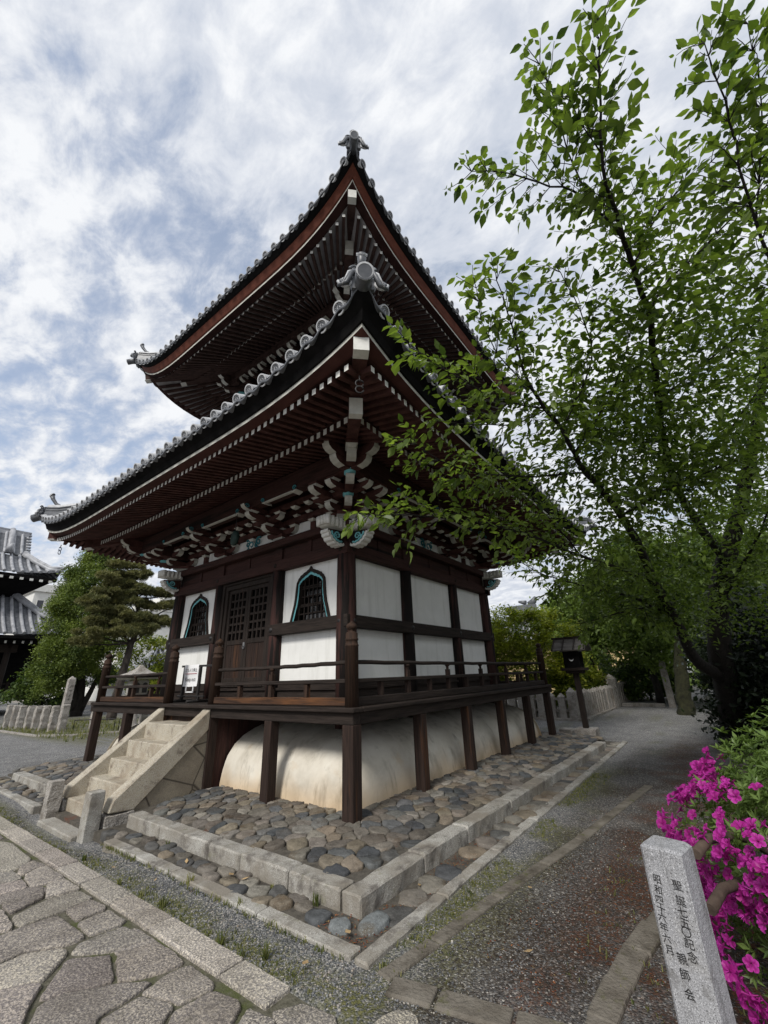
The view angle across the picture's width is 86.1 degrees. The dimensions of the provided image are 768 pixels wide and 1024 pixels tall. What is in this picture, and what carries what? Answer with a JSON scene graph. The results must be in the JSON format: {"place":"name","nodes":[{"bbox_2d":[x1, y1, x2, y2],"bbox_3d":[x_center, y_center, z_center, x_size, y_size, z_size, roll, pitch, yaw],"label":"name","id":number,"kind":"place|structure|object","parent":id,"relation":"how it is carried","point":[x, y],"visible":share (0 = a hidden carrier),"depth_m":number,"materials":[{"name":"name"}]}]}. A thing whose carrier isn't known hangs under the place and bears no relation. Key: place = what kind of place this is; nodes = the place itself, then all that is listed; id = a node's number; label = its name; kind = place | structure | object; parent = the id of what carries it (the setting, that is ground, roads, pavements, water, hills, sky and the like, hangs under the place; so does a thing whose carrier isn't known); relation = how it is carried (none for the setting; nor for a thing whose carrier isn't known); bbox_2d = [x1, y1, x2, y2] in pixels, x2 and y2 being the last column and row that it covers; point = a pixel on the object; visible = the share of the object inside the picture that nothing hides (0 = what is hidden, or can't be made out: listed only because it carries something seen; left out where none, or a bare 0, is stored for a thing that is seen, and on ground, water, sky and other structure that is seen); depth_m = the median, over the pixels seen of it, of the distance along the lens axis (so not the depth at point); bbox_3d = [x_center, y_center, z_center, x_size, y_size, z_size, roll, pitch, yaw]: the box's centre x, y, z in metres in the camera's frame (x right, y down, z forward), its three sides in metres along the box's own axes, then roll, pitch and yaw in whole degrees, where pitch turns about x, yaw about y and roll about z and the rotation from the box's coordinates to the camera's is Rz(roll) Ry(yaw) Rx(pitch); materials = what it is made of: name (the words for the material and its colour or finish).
{"place":"outdoors","nodes":[
{"label":"outdoors","id":0,"kind":"place"},
{"bbox_2d":[100,597,174,671],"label":"apartment building","id":1,"kind":"structure","parent":0,"point":[164,631],"depth_m":76.57,"materials":[{"name":"white paint"}]},
{"bbox_2d":[0,816,417,1023],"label":"flagstone path","id":2,"kind":"structure","parent":0,"point":[33,955],"depth_m":2.91,"materials":[{"name":"grey stone"}]},
{"bbox_2d":[0,667,767,1023],"bbox_3d":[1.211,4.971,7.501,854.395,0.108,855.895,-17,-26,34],"label":"ground","id":3,"kind":"structure","parent":0,"point":[662,741],"depth_m":3.48,"materials":[{"name":"grey gravel"}]},
{"bbox_2d":[0,527,70,705],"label":"hall","id":4,"kind":"structure","parent":3,"relation":"on","point":[20,614],"depth_m":32.95,"materials":[{"name":"grey tile"}]},
{"bbox_2d":[2,704,70,732],"bbox_3d":[-16.701,9.772,19.504,6.662,1.183,0.369,-15,-25,30],"label":"old stone fence","id":5,"kind":"object","parent":3,"relation":"on","point":[38,717],"visible":0.88,"depth_m":19.14,"materials":[{"name":"stone"}]},
{"bbox_2d":[0,662,90,713],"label":"evergreen shrub","id":6,"kind":"object","parent":3,"relation":"on","point":[51,701],"visible":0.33,"depth_m":28.02,"materials":[{"name":"green plant"}]},
{"bbox_2d":[0,730,118,736],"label":"lawn edging","id":7,"kind":"object","parent":3,"relation":"on","point":[18,733],"visible":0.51,"depth_m":16.76,"materials":[{"name":"stone"}]},
{"bbox_2d":[56,676,75,726],"bbox_3d":[-14.931,8.995,19.312,0.310,2.370,0.310,-17,-26,34],"label":"stone stele","id":8,"kind":"object","parent":3,"relation":"on","point":[69,691],"visible":0.56,"depth_m":19.41,"materials":[{"name":"stone"}]},
{"bbox_2d":[4,584,128,673],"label":"apartment building","id":9,"kind":"structure","parent":3,"relation":"on","point":[38,597],"depth_m":69.60,"materials":[{"name":"white paint"}]},
{"bbox_2d":[35,600,44,608],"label":"window","id":10,"kind":"structure","parent":9,"relation":"in","point":[39,603],"depth_m":68.98,"materials":[{"name":"white glass"}]},
{"bbox_2d":[12,677,127,704],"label":"white compound wall","id":11,"kind":"structure","parent":3,"relation":"on","point":[94,695],"depth_m":42.03,"materials":[{"name":"paint"}]},
{"bbox_2d":[16,549,133,716],"bbox_3d":[-20.568,7.734,28.626,5.683,12.065,6.345,-17,-26,34],"label":"cypress tree","id":12,"kind":"object","parent":3,"relation":"on","point":[58,670],"visible":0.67,"depth_m":26.98,"materials":[{"name":"green plant"}]},
{"bbox_2d":[72,717,138,729],"bbox_3d":[-11.495,9.153,17.718,3.683,0.481,0.342,1,-22,-7],"label":"iron railing","id":13,"kind":"object","parent":3,"relation":"on","point":[102,719],"visible":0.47,"depth_m":17.69,"materials":[{"name":"black metal"}]},
{"bbox_2d":[65,558,174,719],"bbox_3d":[-15.384,7.418,24.621,6.123,9.296,3.054,15,-27,-36],"label":"pine tree","id":14,"kind":"object","parent":3,"relation":"on","point":[117,616],"visible":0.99,"depth_m":24.50,"materials":[{"name":"green plant"}]},
{"bbox_2d":[37,707,210,843],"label":"stone stairs","id":15,"kind":"structure","parent":3,"relation":"on","point":[154,758],"depth_m":6.53,"materials":[{"name":"stone"}]},
{"bbox_2d":[103,633,166,693],"bbox_3d":[-16.088,11.038,28.549,4.095,5.276,5.610,-11,-23,21],"label":"broadleaf tree","id":16,"kind":"object","parent":3,"relation":"on","point":[158,665],"visible":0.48,"depth_m":28.39,"materials":[{"name":"green plant"}]},
{"bbox_2d":[117,665,158,732],"bbox_3d":[-10.608,7.943,17.554,1.338,2.650,1.338,-17,-26,34],"label":"stone lantern","id":17,"kind":"object","parent":3,"relation":"on","point":[140,669],"visible":0.45,"depth_m":17.57,"materials":[{"name":"stone"}]},
{"bbox_2d":[119,645,165,693],"bbox_3d":[-19.043,13.994,35.220,5.810,4.900,5.943,-17,-26,34],"label":"tiled gatehouse","id":18,"kind":"object","parent":3,"relation":"on","point":[156,653],"visible":0.16,"depth_m":34.23,"materials":[{"name":"grey tile"}]},
{"bbox_2d":[138,714,147,723],"bbox_3d":[-10.454,9.066,17.817,0.309,0.850,0.317,-17,-26,34],"label":"stone bollard","id":19,"kind":"object","parent":3,"relation":"on","point":[142,717],"visible":0.22,"depth_m":17.75,"materials":[{"name":"stone"}]},
{"bbox_2d":[0,731,616,952],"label":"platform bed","id":20,"kind":"object","parent":3,"relation":"on","point":[74,820],"visible":0.03,"depth_m":4.37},
{"bbox_2d":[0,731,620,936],"bbox_3d":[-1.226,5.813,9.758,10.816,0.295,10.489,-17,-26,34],"label":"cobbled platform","id":21,"kind":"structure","parent":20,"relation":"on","point":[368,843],"depth_m":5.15,"materials":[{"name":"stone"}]},
{"bbox_2d":[30,130,597,823],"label":"temple pavilion","id":22,"kind":"structure","parent":21,"relation":"on","point":[354,674],"depth_m":8.47,"materials":[{"name":"brown wood"}]},
{"bbox_2d":[173,664,211,702],"bbox_3d":[-3.863,3.504,8.415,1.250,0.721,0.460,-17,-26,34],"label":"keep out stand","id":23,"kind":"object","parent":22,"relation":"on","point":[192,676],"visible":0.97,"depth_m":8.46,"materials":[{"name":"white metal"}]},
{"bbox_2d":[183,594,208,637],"bbox_3d":[-4.626,2.675,10.496,1.120,1.140,0.303,-17,-26,34],"label":"window","id":24,"kind":"structure","parent":22,"relation":"in","point":[200,606],"depth_m":10.55,"materials":[{"name":"brown wood"}]},
{"bbox_2d":[230,514,238,545],"bbox_3d":[-3.156,0.374,8.743,0.104,0.715,0.330,15,-27,-36],"label":"hanging gong","id":25,"kind":"object","parent":22,"relation":"hanging from","point":[234,539],"visible":1,"depth_m":8.59,"materials":[{"name":"green metal"}]},
{"bbox_2d":[221,587,249,681],"bbox_3d":[-3.330,2.764,9.314,0.751,2.020,0.105,-17,-26,34],"label":"door leaf","id":26,"kind":"structure","parent":22,"relation":"in","point":[233,651],"depth_m":9.29,"materials":[{"name":"brown wood"}]},
{"bbox_2d":[241,582,268,681],"bbox_3d":[-2.727,2.576,8.893,0.751,2.020,0.105,-17,-26,34],"label":"door leaf","id":27,"kind":"structure","parent":22,"relation":"in","point":[253,656],"depth_m":8.88,"materials":[{"name":"brown wood"}]},
{"bbox_2d":[290,566,330,621],"bbox_3d":[-1.381,1.663,8.231,1.120,1.140,0.303,-17,-26,34],"label":"window","id":28,"kind":"structure","parent":22,"relation":"in","point":[310,602],"depth_m":8.28,"materials":[{"name":"brown wood"}]},
{"bbox_2d":[0,741,627,969],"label":"granite kerb","id":29,"kind":"structure","parent":20,"relation":"on","point":[371,892],"depth_m":4.15,"materials":[{"name":"grey stone"}]},
{"bbox_2d":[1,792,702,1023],"bbox_3d":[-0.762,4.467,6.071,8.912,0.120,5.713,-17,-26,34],"label":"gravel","id":30,"kind":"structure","parent":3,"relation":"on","point":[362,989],"depth_m":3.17,"materials":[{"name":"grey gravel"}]},
{"bbox_2d":[0,715,767,1023],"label":"grass","id":31,"kind":"structure","parent":3,"relation":"on","point":[162,903],"depth_m":3.68,"materials":[{"name":"green plant"}]},
{"bbox_2d":[114,768,702,1012],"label":"fallen leaves","id":32,"kind":"object","parent":3,"relation":"on","point":[349,931],"visible":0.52,"depth_m":3.25,"materials":[{"name":"plant"}]},
{"bbox_2d":[378,785,660,1023],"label":"stone edging","id":33,"kind":"object","parent":3,"relation":"on","point":[610,1001],"visible":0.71,"depth_m":2.65,"materials":[{"name":"grey stone"}]},
{"bbox_2d":[490,603,594,712],"bbox_3d":[7.061,6.841,19.924,5.946,5.253,5.934,-17,-26,34],"label":"flowering shrub tree","id":34,"kind":"object","parent":3,"relation":"on","point":[540,623],"visible":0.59,"depth_m":18.99,"materials":[{"name":"green plant"}]},
{"bbox_2d":[341,0,767,750],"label":"cherry tree","id":35,"kind":"object","parent":3,"relation":"on","point":[665,460],"visible":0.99,"depth_m":4.52,"materials":[{"name":"green plant"}]},
{"bbox_2d":[505,675,621,721],"bbox_3d":[7.396,8.883,19.884,5.960,1.580,7.430,-17,-26,34],"label":"stone fence","id":36,"kind":"object","parent":3,"relation":"on","point":[600,700],"visible":0.47,"depth_m":16.66,"materials":[{"name":"stone"}]},
{"bbox_2d":[537,663,592,707],"bbox_3d":[8.305,8.063,18.999,2.650,2.238,2.677,5,-23,-16],"label":"garden bush","id":37,"kind":"object","parent":3,"relation":"on","point":[556,692],"visible":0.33,"depth_m":18.38,"materials":[{"name":"green plant"}]},
{"bbox_2d":[504,596,632,692],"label":"ochre house","id":38,"kind":"structure","parent":3,"relation":"on","point":[532,601],"depth_m":39.77,"materials":[{"name":"paint"}]},
{"bbox_2d":[551,636,599,735],"bbox_3d":[5.801,5.174,12.275,1.056,2.771,0.941,-17,-26,34],"label":"wooden lantern","id":39,"kind":"object","parent":3,"relation":"on","point":[567,647],"visible":0.84,"depth_m":12.30,"materials":[{"name":"wood"}]},
{"bbox_2d":[529,585,630,681],"bbox_3d":[12.232,7.810,25.529,7.243,7.246,6.791,-17,-26,34],"label":"garden tree","id":40,"kind":"object","parent":3,"relation":"on","point":[592,642],"visible":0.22,"depth_m":24.29,"materials":[{"name":"green plant"}]},
{"bbox_2d":[545,654,624,684],"bbox_3d":[14.494,11.191,29.074,6.027,4.180,6.595,-3,-22,2],"label":"evergreen shrub","id":41,"kind":"object","parent":3,"relation":"on","point":[603,668],"visible":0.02,"depth_m":28.52,"materials":[{"name":"green plant"}]},
{"bbox_2d":[580,663,614,689],"bbox_3d":[10.495,8.947,21.308,2.707,2.119,2.652,5,-23,-17],"label":"garden bush","id":42,"kind":"object","parent":3,"relation":"on","point":[592,674],"visible":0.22,"depth_m":20.93,"materials":[{"name":"green plant"}]},
{"bbox_2d":[606,674,639,702],"bbox_3d":[14.299,10.407,24.365,0.394,1.620,5.544,-21,-28,39],"label":"stone fence","id":43,"kind":"object","parent":3,"relation":"on","point":[621,692],"visible":0.2,"depth_m":23.38,"materials":[{"name":"stone"}]},
{"bbox_2d":[556,561,699,704],"bbox_3d":[13.276,6.233,22.872,7.776,8.151,7.116,-6,-22,9],"label":"garden tree","id":44,"kind":"object","parent":3,"relation":"on","point":[639,646],"visible":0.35,"depth_m":21.02,"materials":[{"name":"green plant"}]},
{"bbox_2d":[622,703,665,706],"bbox_3d":[12.853,9.595,20.360,1.850,0.240,0.369,-17,-26,34],"label":"path threshold","id":45,"kind":"object","parent":3,"relation":"on","point":[645,704],"visible":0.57,"depth_m":20.20,"materials":[{"name":"stone"}]},
{"bbox_2d":[603,649,691,701],"bbox_3d":[15.386,9.672,24.227,5.298,3.105,4.780,2,-22,-11],"label":"evergreen shrub","id":46,"kind":"object","parent":3,"relation":"on","point":[640,686],"visible":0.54,"depth_m":23.12,"materials":[{"name":"green plant"}]},
{"bbox_2d":[563,509,761,714],"bbox_3d":[12.464,4.211,17.751,7.865,8.659,7.698,-17,-26,34],"label":"mossy old tree","id":47,"kind":"object","parent":3,"relation":"on","point":[684,702],"visible":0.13,"depth_m":16.62,"materials":[{"name":"green plant"}]},
{"bbox_2d":[659,660,676,707],"bbox_3d":[13.546,8.224,19.666,0.270,2.250,0.270,-17,-26,34],"label":"tall gate post","id":48,"kind":"object","parent":3,"relation":"on","point":[668,691],"visible":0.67,"depth_m":19.52,"materials":[{"name":"stone"}]},
{"bbox_2d":[661,626,707,688],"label":"wood","id":49,"kind":"object","parent":3,"relation":"on","point":[693,667],"depth_m":35.62,"materials":[{"name":"green plant"}]},
{"bbox_2d":[640,835,735,1023],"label":"stone marker","id":50,"kind":"object","parent":3,"relation":"on","point":[698,984],"visible":1,"depth_m":1.47,"materials":[{"name":"grey stone"}]},
{"bbox_2d":[689,647,713,699],"bbox_3d":[17.943,7.872,19.990,5.683,3.791,7.664,-5,-22,6],"label":"evergreen shrub","id":51,"kind":"object","parent":3,"relation":"on","point":[699,681],"depth_m":20.70,"materials":[{"name":"green plant"}]},
{"bbox_2d":[656,709,767,1023],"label":"azalea bush","id":52,"kind":"object","parent":3,"relation":"on","point":[747,887],"visible":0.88,"depth_m":2.54,"materials":[{"name":"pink plant"}]},
{"bbox_2d":[669,529,758,647],"bbox_3d":[19.016,5.895,24.446,8.909,9.616,9.852,-6,-22,9],"label":"garden tree","id":53,"kind":"object","parent":3,"relation":"on","point":[702,611],"depth_m":22.56,"materials":[{"name":"green plant"}]},
{"bbox_2d":[668,486,767,621],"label":"garden tree","id":54,"kind":"object","parent":3,"relation":"on","point":[709,550],"visible":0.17,"depth_m":14.66,"materials":[{"name":"green plant"}]},
{"bbox_2d":[671,578,767,754],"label":"holly hedge","id":55,"kind":"object","parent":3,"relation":"on","point":[753,683],"visible":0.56,"depth_m":9.18,"materials":[{"name":"green plant"}]},
{"bbox_2d":[719,698,767,818],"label":"green azalea","id":56,"kind":"object","parent":3,"relation":"on","point":[765,739],"visible":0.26,"depth_m":5.58,"materials":[{"name":"green plant"}]},
{"bbox_2d":[0,0,767,634],"label":"sky","id":57,"kind":"structure","parent":0,"point":[152,151],"materials":[{"name":"white"}]},
{"bbox_2d":[559,727,573,733],"bbox_3d":[5.591,6.690,12.558,0.400,0.163,0.316,-17,-26,34],"label":"loose stone block","id":58,"kind":"object","parent":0,"point":[567,730],"depth_m":12.46,"materials":[{"name":"stone"}]}
]}

